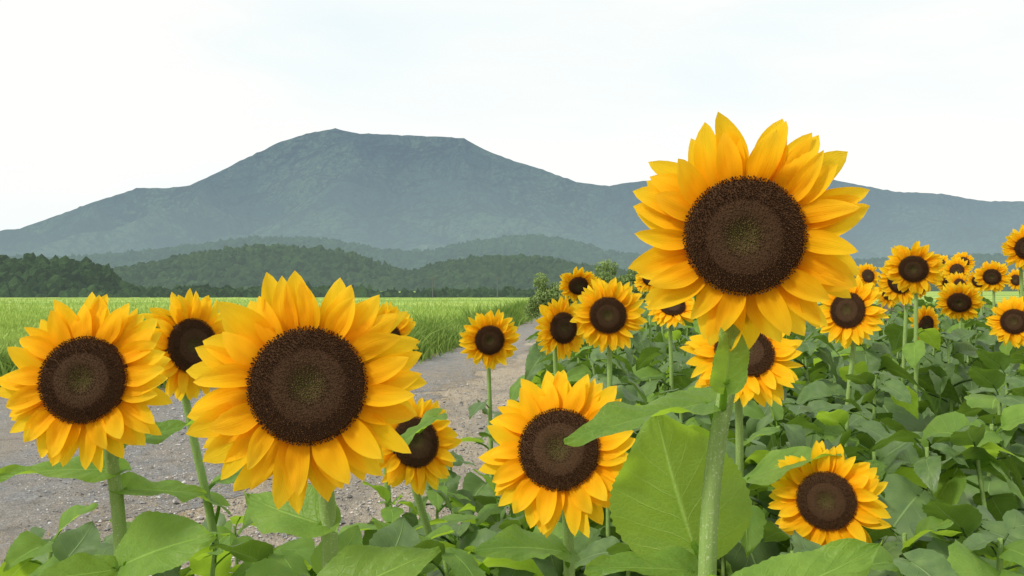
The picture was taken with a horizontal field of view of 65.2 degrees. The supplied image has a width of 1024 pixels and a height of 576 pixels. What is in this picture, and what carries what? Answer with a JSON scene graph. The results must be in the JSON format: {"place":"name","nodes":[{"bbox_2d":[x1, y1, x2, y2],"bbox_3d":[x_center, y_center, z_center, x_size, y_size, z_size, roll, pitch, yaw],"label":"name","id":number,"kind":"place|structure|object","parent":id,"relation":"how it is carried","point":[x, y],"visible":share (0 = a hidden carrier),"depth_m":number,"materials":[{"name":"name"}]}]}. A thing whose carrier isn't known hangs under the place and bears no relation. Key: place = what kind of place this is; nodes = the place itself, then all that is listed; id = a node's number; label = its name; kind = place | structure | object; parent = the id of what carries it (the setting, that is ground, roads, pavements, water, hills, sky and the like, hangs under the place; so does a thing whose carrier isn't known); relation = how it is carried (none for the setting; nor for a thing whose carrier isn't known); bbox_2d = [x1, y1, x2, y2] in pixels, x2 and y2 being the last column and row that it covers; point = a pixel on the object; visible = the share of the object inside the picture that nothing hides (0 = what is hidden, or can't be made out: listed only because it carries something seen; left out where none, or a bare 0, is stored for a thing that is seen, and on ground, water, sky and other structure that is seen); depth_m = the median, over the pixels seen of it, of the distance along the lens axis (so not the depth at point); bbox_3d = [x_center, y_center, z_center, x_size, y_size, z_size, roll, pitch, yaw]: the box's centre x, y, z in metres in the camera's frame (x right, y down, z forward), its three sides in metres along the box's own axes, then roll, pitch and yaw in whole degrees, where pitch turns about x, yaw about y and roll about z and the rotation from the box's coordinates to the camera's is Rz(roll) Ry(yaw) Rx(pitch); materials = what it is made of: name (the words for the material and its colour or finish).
{"place":"outdoors","nodes":[
{"label":"outdoors","id":0,"kind":"place"},
{"bbox_2d":[101,280,114,288],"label":"hill","id":1,"kind":"structure","parent":0,"point":[106,283],"depth_m":145.52,"materials":[{"name":"green plant"}]},
{"bbox_2d":[0,252,693,297],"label":"forest","id":2,"kind":"object","parent":1,"relation":"on","point":[29,275],"visible":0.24,"depth_m":132.30,"materials":[{"name":"green plant"}]},
{"bbox_2d":[0,296,541,390],"bbox_3d":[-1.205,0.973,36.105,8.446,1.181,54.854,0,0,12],"label":"grass","id":3,"kind":"structure","parent":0,"point":[436,335],"depth_m":20.14,"materials":[{"name":"green plant"}]},
{"bbox_2d":[0,315,542,566],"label":"road","id":4,"kind":"structure","parent":0,"point":[20,508],"depth_m":6.47,"materials":[{"name":"grey gravel"}]},
{"bbox_2d":[0,359,525,559],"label":"straw","id":5,"kind":"object","parent":4,"relation":"on","point":[308,479],"visible":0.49,"depth_m":9.22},
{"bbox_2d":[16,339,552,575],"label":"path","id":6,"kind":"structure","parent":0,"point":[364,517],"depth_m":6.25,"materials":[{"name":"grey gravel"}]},
{"bbox_2d":[0,503,113,575],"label":"sunflower","id":7,"kind":"object","parent":6,"relation":"on","point":[25,548],"visible":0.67,"depth_m":1.34,"materials":[{"name":"green plant"}]},
{"bbox_2d":[28,521,100,575],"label":"sunflower","id":8,"kind":"object","parent":6,"relation":"on","point":[85,538],"visible":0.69,"depth_m":1.27,"materials":[{"name":"green plant"}]},
{"bbox_2d":[0,292,216,575],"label":"sunflower","id":9,"kind":"object","parent":6,"relation":"on","point":[87,379],"visible":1,"depth_m":0.97,"materials":[{"name":"yellow plant"}]},
{"bbox_2d":[109,519,194,575],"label":"sunflower","id":10,"kind":"object","parent":6,"relation":"on","point":[176,571],"visible":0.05,"depth_m":1.48,"materials":[{"name":"green plant"}]},
{"bbox_2d":[144,289,243,575],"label":"sunflower","id":11,"kind":"object","parent":6,"relation":"on","point":[187,324],"visible":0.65,"depth_m":1.50,"materials":[{"name":"yellow plant"}]},
{"bbox_2d":[188,532,253,575],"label":"sunflower","id":12,"kind":"object","parent":6,"relation":"on","point":[205,561],"visible":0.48,"depth_m":1.40,"materials":[{"name":"green plant"}]},
{"bbox_2d":[202,508,254,575],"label":"sunflower","id":13,"kind":"object","parent":6,"relation":"on","point":[223,525],"visible":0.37,"depth_m":1.66,"materials":[{"name":"green plant"}]},
{"bbox_2d":[209,540,314,575],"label":"sunflower","id":14,"kind":"object","parent":6,"relation":"on","point":[254,551],"visible":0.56,"depth_m":1.24,"materials":[{"name":"green plant"}]},
{"bbox_2d":[245,558,301,575],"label":"sunflower","id":15,"kind":"object","parent":6,"relation":"on","point":[266,567],"visible":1,"depth_m":1.12,"materials":[{"name":"green plant"}]},
{"bbox_2d":[273,537,317,575],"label":"sunflower","id":16,"kind":"object","parent":6,"relation":"on","point":[303,547],"visible":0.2,"depth_m":1.40,"materials":[{"name":"green plant"}]},
{"bbox_2d":[186,271,440,575],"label":"sunflower","id":17,"kind":"object","parent":6,"relation":"on","point":[305,391],"visible":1,"depth_m":0.74,"materials":[{"name":"yellow plant"}]},
{"bbox_2d":[302,525,362,575],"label":"sunflower","id":18,"kind":"object","parent":6,"relation":"on","point":[350,536],"visible":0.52,"depth_m":1.11,"materials":[{"name":"green plant"}]},
{"bbox_2d":[315,516,420,575],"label":"sunflower","id":19,"kind":"object","parent":6,"relation":"on","point":[400,531],"visible":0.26,"depth_m":1.28,"materials":[{"name":"green plant"}]},
{"bbox_2d":[338,481,419,534],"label":"sunflower","id":20,"kind":"object","parent":6,"relation":"on","point":[390,514],"visible":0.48,"depth_m":1.93,"materials":[{"name":"green plant"}]},
{"bbox_2d":[362,301,419,544],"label":"sunflower","id":21,"kind":"object","parent":6,"relation":"on","point":[405,326],"visible":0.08,"depth_m":1.92,"materials":[{"name":"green plant"}]},
{"bbox_2d":[378,397,461,572],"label":"sunflower","id":22,"kind":"object","parent":6,"relation":"on","point":[427,434],"visible":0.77,"depth_m":1.62,"materials":[{"name":"yellow plant"}]},
{"bbox_2d":[409,473,470,542],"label":"sunflower","id":23,"kind":"object","parent":6,"relation":"on","point":[435,499],"visible":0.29,"depth_m":2.12,"materials":[{"name":"green plant"}]},
{"bbox_2d":[413,486,480,544],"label":"sunflower","id":24,"kind":"object","parent":6,"relation":"on","point":[468,507],"visible":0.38,"depth_m":1.90,"materials":[{"name":"green plant"}]},
{"bbox_2d":[409,451,505,541],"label":"sunflower","id":25,"kind":"object","parent":6,"relation":"on","point":[479,502],"visible":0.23,"depth_m":2.30,"materials":[{"name":"green plant"}]},
{"bbox_2d":[426,522,492,575],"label":"sunflower","id":26,"kind":"object","parent":6,"relation":"on","point":[458,530],"visible":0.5,"depth_m":1.46,"materials":[{"name":"green plant"}]},
{"bbox_2d":[413,469,523,575],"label":"sunflower","id":27,"kind":"object","parent":6,"relation":"on","point":[484,513],"visible":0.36,"depth_m":1.75,"materials":[{"name":"green plant"}]},
{"bbox_2d":[394,540,543,575],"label":"sunflower","id":28,"kind":"object","parent":6,"relation":"on","point":[460,562],"visible":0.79,"depth_m":1.28,"materials":[{"name":"green plant"}]},
{"bbox_2d":[459,309,519,523],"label":"sunflower","id":29,"kind":"object","parent":6,"relation":"on","point":[488,339],"visible":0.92,"depth_m":2.70,"materials":[{"name":"yellow plant"}]},
{"bbox_2d":[436,522,582,575],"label":"sunflower","id":30,"kind":"object","parent":6,"relation":"on","point":[475,538],"visible":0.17,"depth_m":1.43,"materials":[{"name":"green plant"}]},
{"bbox_2d":[460,432,562,575],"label":"sunflower","id":31,"kind":"object","parent":6,"relation":"on","point":[556,562],"visible":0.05,"depth_m":1.85,"materials":[{"name":"green plant"}]},
{"bbox_2d":[489,512,557,575],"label":"sunflower","id":32,"kind":"object","parent":6,"relation":"on","point":[545,566],"visible":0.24,"depth_m":1.53,"materials":[{"name":"green plant"}]},
{"bbox_2d":[509,331,572,399],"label":"sunflower","id":33,"kind":"object","parent":6,"relation":"on","point":[533,368],"visible":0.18,"depth_m":4.46,"materials":[{"name":"green plant"}]},
{"bbox_2d":[467,370,634,575],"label":"sunflower","id":34,"kind":"object","parent":6,"relation":"on","point":[545,477],"visible":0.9,"depth_m":1.08,"materials":[{"name":"yellow plant"}]},
{"bbox_2d":[535,295,583,383],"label":"sunflower","id":35,"kind":"object","parent":6,"relation":"on","point":[558,337],"visible":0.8,"depth_m":2.59,"materials":[{"name":"yellow plant"}]},
{"bbox_2d":[557,267,597,362],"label":"sunflower","id":36,"kind":"object","parent":6,"relation":"on","point":[574,283],"visible":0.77,"depth_m":3.89,"materials":[{"name":"yellow plant"}]},
{"bbox_2d":[563,536,632,575],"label":"sunflower","id":37,"kind":"object","parent":6,"relation":"on","point":[611,545],"visible":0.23,"depth_m":1.33,"materials":[{"name":"green plant"}]},
{"bbox_2d":[566,353,647,404],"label":"sunflower","id":38,"kind":"object","parent":6,"relation":"on","point":[577,373],"visible":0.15,"depth_m":2.61,"materials":[{"name":"green plant"}]},
{"bbox_2d":[575,347,641,380],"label":"sunflower","id":39,"kind":"object","parent":6,"relation":"on","point":[623,363],"visible":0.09,"depth_m":3.05,"materials":[{"name":"green plant"}]},
{"bbox_2d":[564,112,882,575],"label":"sunflower","id":40,"kind":"object","parent":6,"relation":"on","point":[746,250],"visible":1,"depth_m":0.75,"materials":[{"name":"yellow plant"}]},
{"bbox_2d":[181,265,487,284],"bbox_3d":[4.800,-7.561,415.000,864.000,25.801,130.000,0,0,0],"label":"hill","id":41,"kind":"structure","parent":0,"point":[259,278],"depth_m":381.66,"materials":[{"name":"green plant"}]},
{"bbox_2d":[113,243,1017,290],"bbox_3d":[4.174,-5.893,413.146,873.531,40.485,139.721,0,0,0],"label":"forest","id":42,"kind":"object","parent":41,"relation":"on","point":[318,266],"visible":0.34,"depth_m":390.75,"materials":[{"name":"green plant"}]},
{"bbox_2d":[0,291,1018,318],"bbox_3d":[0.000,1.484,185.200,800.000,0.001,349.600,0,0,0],"label":"field","id":43,"kind":"structure","parent":0,"point":[999,295],"depth_m":94.98,"materials":[{"name":"green plant"}]},
{"bbox_2d":[0,297,645,355],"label":"rice plants","id":44,"kind":"object","parent":43,"relation":"on","point":[12,330],"visible":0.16,"depth_m":50.98,"materials":[{"name":"green plant"}]},
{"bbox_2d":[0,128,1023,259],"bbox_3d":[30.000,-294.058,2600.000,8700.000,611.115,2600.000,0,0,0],"label":"mountain","id":45,"kind":"structure","parent":0,"point":[403,192],"depth_m":2699.06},
{"bbox_2d":[0,0,1023,230],"label":"sky","id":46,"kind":"structure","parent":0,"point":[100,99],"materials":[{"name":"white"}]},
{"bbox_2d":[638,304,996,385],"bbox_3d":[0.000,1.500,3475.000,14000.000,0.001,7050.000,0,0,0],"label":"ground","id":47,"kind":"structure","parent":0,"point":[887,309],"depth_m":61.54,"materials":[{"name":"green plant"}]},
{"bbox_2d":[523,272,561,318],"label":"shrub","id":48,"kind":"object","parent":47,"relation":"on","point":[545,295],"visible":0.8,"depth_m":30.79,"materials":[{"name":"green plant"}]},
{"bbox_2d":[558,508,647,575],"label":"sunflower","id":49,"kind":"object","parent":47,"relation":"on","point":[582,542],"visible":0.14,"depth_m":1.52,"materials":[{"name":"green plant"}]},
{"bbox_2d":[570,277,647,453],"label":"sunflower","id":50,"kind":"object","parent":47,"relation":"on","point":[608,316],"visible":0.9,"depth_m":2.25,"materials":[{"name":"yellow plant"}]},
{"bbox_2d":[583,345,637,404],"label":"sunflower","id":51,"kind":"object","parent":47,"relation":"on","point":[630,388],"visible":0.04,"depth_m":4.24,"materials":[{"name":"green plant"}]},
{"bbox_2d":[595,259,645,301],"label":"shrub","id":52,"kind":"object","parent":47,"relation":"on","point":[624,280],"visible":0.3,"depth_m":40.09,"materials":[{"name":"green plant"}]},
{"bbox_2d":[612,317,655,393],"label":"sunflower","id":53,"kind":"object","parent":47,"relation":"on","point":[636,339],"visible":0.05,"depth_m":5.55,"materials":[{"name":"green plant"}]},
{"bbox_2d":[630,272,666,399],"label":"sunflower","id":54,"kind":"object","parent":47,"relation":"on","point":[656,340],"visible":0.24,"depth_m":4.61,"materials":[{"name":"green plant"}]},
{"bbox_2d":[620,351,691,422],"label":"sunflower","id":55,"kind":"object","parent":47,"relation":"on","point":[650,371],"visible":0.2,"depth_m":3.16,"materials":[{"name":"green plant"}]},
{"bbox_2d":[635,298,710,425],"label":"sunflower","id":56,"kind":"object","parent":47,"relation":"on","point":[680,313],"visible":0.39,"depth_m":2.92,"materials":[{"name":"green plant"}]},
{"bbox_2d":[657,330,696,371],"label":"sunflower","id":57,"kind":"object","parent":47,"relation":"on","point":[676,335],"visible":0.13,"depth_m":4.42,"materials":[{"name":"green plant"}]},
{"bbox_2d":[650,385,743,423],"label":"sunflower","id":58,"kind":"object","parent":47,"relation":"on","point":[705,418],"visible":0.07,"depth_m":2.26,"materials":[{"name":"green plant"}]},
{"bbox_2d":[658,318,755,438],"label":"sunflower","id":59,"kind":"object","parent":47,"relation":"on","point":[695,325],"visible":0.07,"depth_m":3.54,"materials":[{"name":"green plant"}]},
{"bbox_2d":[682,373,773,504],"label":"sunflower","id":60,"kind":"object","parent":47,"relation":"on","point":[752,409],"visible":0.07,"depth_m":2.70,"materials":[{"name":"green plant"}]},
{"bbox_2d":[688,425,788,575],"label":"sunflower","id":61,"kind":"object","parent":47,"relation":"on","point":[735,558],"visible":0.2,"depth_m":1.63,"materials":[{"name":"green plant"}]},
{"bbox_2d":[680,332,846,561],"bbox_3d":[0.483,0.767,1.626,0.357,1.466,0.410,0,0,0],"label":"sunflower","id":62,"kind":"object","parent":47,"relation":"on","point":[770,372],"visible":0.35,"depth_m":1.53,"materials":[{"name":"yellow plant"}]},
{"bbox_2d":[743,385,795,518],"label":"sunflower","id":63,"kind":"object","parent":47,"relation":"on","point":[772,442],"visible":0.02,"depth_m":3.21,"materials":[{"name":"green plant"}]},
{"bbox_2d":[729,521,809,575],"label":"sunflower","id":64,"kind":"object","parent":47,"relation":"on","point":[773,532],"visible":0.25,"depth_m":1.30,"materials":[{"name":"green plant"}]},
{"bbox_2d":[726,400,823,575],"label":"sunflower","id":65,"kind":"object","parent":47,"relation":"on","point":[794,431],"visible":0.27,"depth_m":1.78,"materials":[{"name":"green plant"}]},
{"bbox_2d":[746,331,855,518],"bbox_3d":[1.065,0.806,2.827,0.486,1.390,0.442,0,0,19],"label":"sunflower","id":66,"kind":"object","parent":47,"relation":"on","point":[823,354],"visible":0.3,"depth_m":2.83,"materials":[{"name":"green plant"}]},
{"bbox_2d":[747,400,858,535],"bbox_3d":[0.692,0.894,2.027,0.385,1.213,0.416,0,0,31],"label":"sunflower","id":67,"kind":"object","parent":47,"relation":"on","point":[811,409],"visible":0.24,"depth_m":2.06,"materials":[{"name":"green plant"}]},
{"bbox_2d":[790,530,821,552],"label":"sunflower","id":68,"kind":"object","parent":47,"relation":"on","point":[799,542],"visible":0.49,"depth_m":1.25,"materials":[{"name":"green plant"}]},
{"bbox_2d":[793,332,856,401],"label":"sunflower","id":69,"kind":"object","parent":47,"relation":"on","point":[838,361],"visible":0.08,"depth_m":3.46,"materials":[{"name":"green plant"}]},
{"bbox_2d":[763,409,889,517],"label":"sunflower","id":70,"kind":"object","parent":47,"relation":"on","point":[868,433],"visible":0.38,"depth_m":1.91,"materials":[{"name":"green plant"}]},
{"bbox_2d":[768,440,891,545],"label":"sunflower","id":71,"kind":"object","parent":47,"relation":"on","point":[824,500],"visible":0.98,"depth_m":1.42,"materials":[{"name":"yellow plant"}]},
{"bbox_2d":[802,333,867,404],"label":"sunflower","id":72,"kind":"object","parent":47,"relation":"on","point":[821,372],"visible":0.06,"depth_m":3.80,"materials":[{"name":"green plant"}]},
{"bbox_2d":[784,274,888,461],"bbox_3d":[1.041,0.729,2.544,0.340,1.543,0.400,0,0,0],"label":"sunflower","id":73,"kind":"object","parent":47,"relation":"on","point":[853,320],"visible":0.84,"depth_m":2.44,"materials":[{"name":"yellow plant"}]},
{"bbox_2d":[841,263,879,346],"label":"sunflower","id":74,"kind":"object","parent":47,"relation":"on","point":[868,274],"visible":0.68,"depth_m":5.40,"materials":[{"name":"yellow plant"}]},
{"bbox_2d":[813,331,936,487],"bbox_3d":[1.309,0.820,2.797,0.477,1.363,0.493,-4,-3,1],"label":"sunflower","id":75,"kind":"object","parent":47,"relation":"on","point":[903,416],"visible":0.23,"depth_m":2.77,"materials":[{"name":"green plant"}]},
{"bbox_2d":[809,371,946,530],"bbox_3d":[1.089,0.871,2.382,0.399,1.260,0.422,0,0,-7],"label":"sunflower","id":76,"kind":"object","parent":47,"relation":"on","point":[904,396],"visible":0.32,"depth_m":2.32,"materials":[{"name":"green plant"}]},
{"bbox_2d":[840,397,919,469],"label":"sunflower","id":77,"kind":"object","parent":47,"relation":"on","point":[909,454],"visible":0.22,"depth_m":2.08,"materials":[{"name":"green plant"}]},
{"bbox_2d":[869,281,895,356],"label":"sunflower","id":78,"kind":"object","parent":47,"relation":"on","point":[884,301],"visible":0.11,"depth_m":4.79,"materials":[{"name":"yellow plant"}]},
{"bbox_2d":[843,431,926,549],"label":"sunflower","id":79,"kind":"object","parent":47,"relation":"on","point":[887,454],"visible":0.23,"depth_m":1.75,"materials":[{"name":"green plant"}]},
{"bbox_2d":[862,313,932,405],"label":"sunflower","id":80,"kind":"object","parent":47,"relation":"on","point":[899,321],"visible":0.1,"depth_m":4.22,"materials":[{"name":"green plant"}]},
{"bbox_2d":[861,516,954,575],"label":"sunflower","id":81,"kind":"object","parent":47,"relation":"on","point":[922,529],"visible":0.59,"depth_m":1.35,"materials":[{"name":"green plant"}]},
{"bbox_2d":[867,543,956,575],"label":"sunflower","id":82,"kind":"object","parent":47,"relation":"on","point":[924,562],"visible":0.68,"depth_m":1.12,"materials":[{"name":"green plant"}]},
{"bbox_2d":[880,306,944,455],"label":"sunflower","id":83,"kind":"object","parent":47,"relation":"on","point":[928,318],"visible":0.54,"depth_m":3.40,"materials":[{"name":"green plant"}]},
{"bbox_2d":[879,241,953,487],"bbox_3d":[1.491,0.665,2.967,0.381,1.671,0.290,0,0,29],"label":"sunflower","id":84,"kind":"object","parent":47,"relation":"on","point":[915,268],"visible":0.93,"depth_m":2.91,"materials":[{"name":"yellow plant"}]},
{"bbox_2d":[875,262,961,404],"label":"sunflower","id":85,"kind":"object","parent":47,"relation":"on","point":[898,336],"visible":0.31,"depth_m":3.14,"materials":[{"name":"green plant"}]},
{"bbox_2d":[900,335,970,459],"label":"sunflower","id":86,"kind":"object","parent":47,"relation":"on","point":[956,378],"visible":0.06,"depth_m":3.64,"materials":[{"name":"green plant"}]},
{"bbox_2d":[867,429,1011,550],"bbox_3d":[0.837,0.896,1.622,0.438,1.211,0.424,-1,-2,10],"label":"sunflower","id":87,"kind":"object","parent":47,"relation":"on","point":[904,500],"visible":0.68,"depth_m":1.62,"materials":[{"name":"green plant"}]},
{"bbox_2d":[909,328,996,490],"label":"sunflower","id":88,"kind":"object","parent":47,"relation":"on","point":[959,337],"visible":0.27,"depth_m":3.17,"materials":[{"name":"green plant"}]},
{"bbox_2d":[942,257,971,323],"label":"sunflower","id":89,"kind":"object","parent":47,"relation":"on","point":[957,265],"visible":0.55,"depth_m":5.20,"materials":[{"name":"yellow plant"}]},
{"bbox_2d":[935,281,985,407],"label":"sunflower","id":90,"kind":"object","parent":47,"relation":"on","point":[959,301],"visible":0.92,"depth_m":3.70,"materials":[{"name":"yellow plant"}]},
{"bbox_2d":[899,498,1023,575],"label":"sunflower","id":91,"kind":"object","parent":47,"relation":"on","point":[965,518],"visible":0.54,"depth_m":1.32,"materials":[{"name":"green plant"}]},
{"bbox_2d":[935,327,995,394],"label":"sunflower","id":92,"kind":"object","parent":47,"relation":"on","point":[985,337],"visible":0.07,"depth_m":4.13,"materials":[{"name":"green plant"}]},
{"bbox_2d":[942,315,991,406],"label":"sunflower","id":93,"kind":"object","parent":47,"relation":"on","point":[970,325],"visible":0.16,"depth_m":3.85,"materials":[{"name":"green plant"}]},
{"bbox_2d":[912,404,1023,557],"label":"sunflower","id":94,"kind":"object","parent":47,"relation":"on","point":[1011,417],"visible":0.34,"depth_m":1.85,"materials":[{"name":"green plant"}]},
{"bbox_2d":[916,424,1023,548],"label":"sunflower","id":95,"kind":"object","parent":47,"relation":"on","point":[950,488],"visible":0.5,"depth_m":1.65,"materials":[{"name":"green plant"}]},
{"bbox_2d":[931,366,1023,555],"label":"sunflower","id":96,"kind":"object","parent":47,"relation":"on","point":[992,381],"visible":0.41,"depth_m":2.00,"materials":[{"name":"green plant"}]},
{"bbox_2d":[946,349,1023,507],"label":"sunflower","id":97,"kind":"object","parent":47,"relation":"on","point":[973,405],"visible":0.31,"depth_m":2.28,"materials":[{"name":"green plant"}]},
{"bbox_2d":[947,509,1023,575],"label":"sunflower","id":98,"kind":"object","parent":47,"relation":"on","point":[964,559],"visible":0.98,"depth_m":1.18,"materials":[{"name":"green plant"}]},
{"bbox_2d":[973,260,1011,351],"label":"sunflower","id":99,"kind":"object","parent":47,"relation":"on","point":[992,277],"visible":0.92,"depth_m":4.70,"materials":[{"name":"yellow plant"}]},
{"bbox_2d":[985,296,1023,444],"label":"sunflower","id":100,"kind":"object","parent":47,"relation":"on","point":[1006,322],"visible":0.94,"depth_m":3.21,"materials":[{"name":"yellow plant"}]},
{"bbox_2d":[996,354,1023,432],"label":"sunflower","id":101,"kind":"object","parent":47,"relation":"on","point":[1017,358],"visible":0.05,"depth_m":2.79,"materials":[{"name":"green plant"}]},
{"bbox_2d":[999,224,1023,363],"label":"sunflower","id":102,"kind":"object","parent":47,"relation":"on","point":[1013,247],"visible":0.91,"depth_m":3.41,"materials":[{"name":"yellow plant"}]},
{"bbox_3d":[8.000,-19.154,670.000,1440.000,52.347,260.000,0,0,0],"label":"hill","id":103,"kind":"structure","parent":0,"visible":0},
{"bbox_2d":[8,233,1023,274],"bbox_3d":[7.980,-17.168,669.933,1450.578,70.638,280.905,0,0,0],"label":"forest","id":104,"kind":"object","parent":103,"relation":"on","point":[556,247],"visible":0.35,"depth_m":676.34,"materials":[{"name":"green plant"}]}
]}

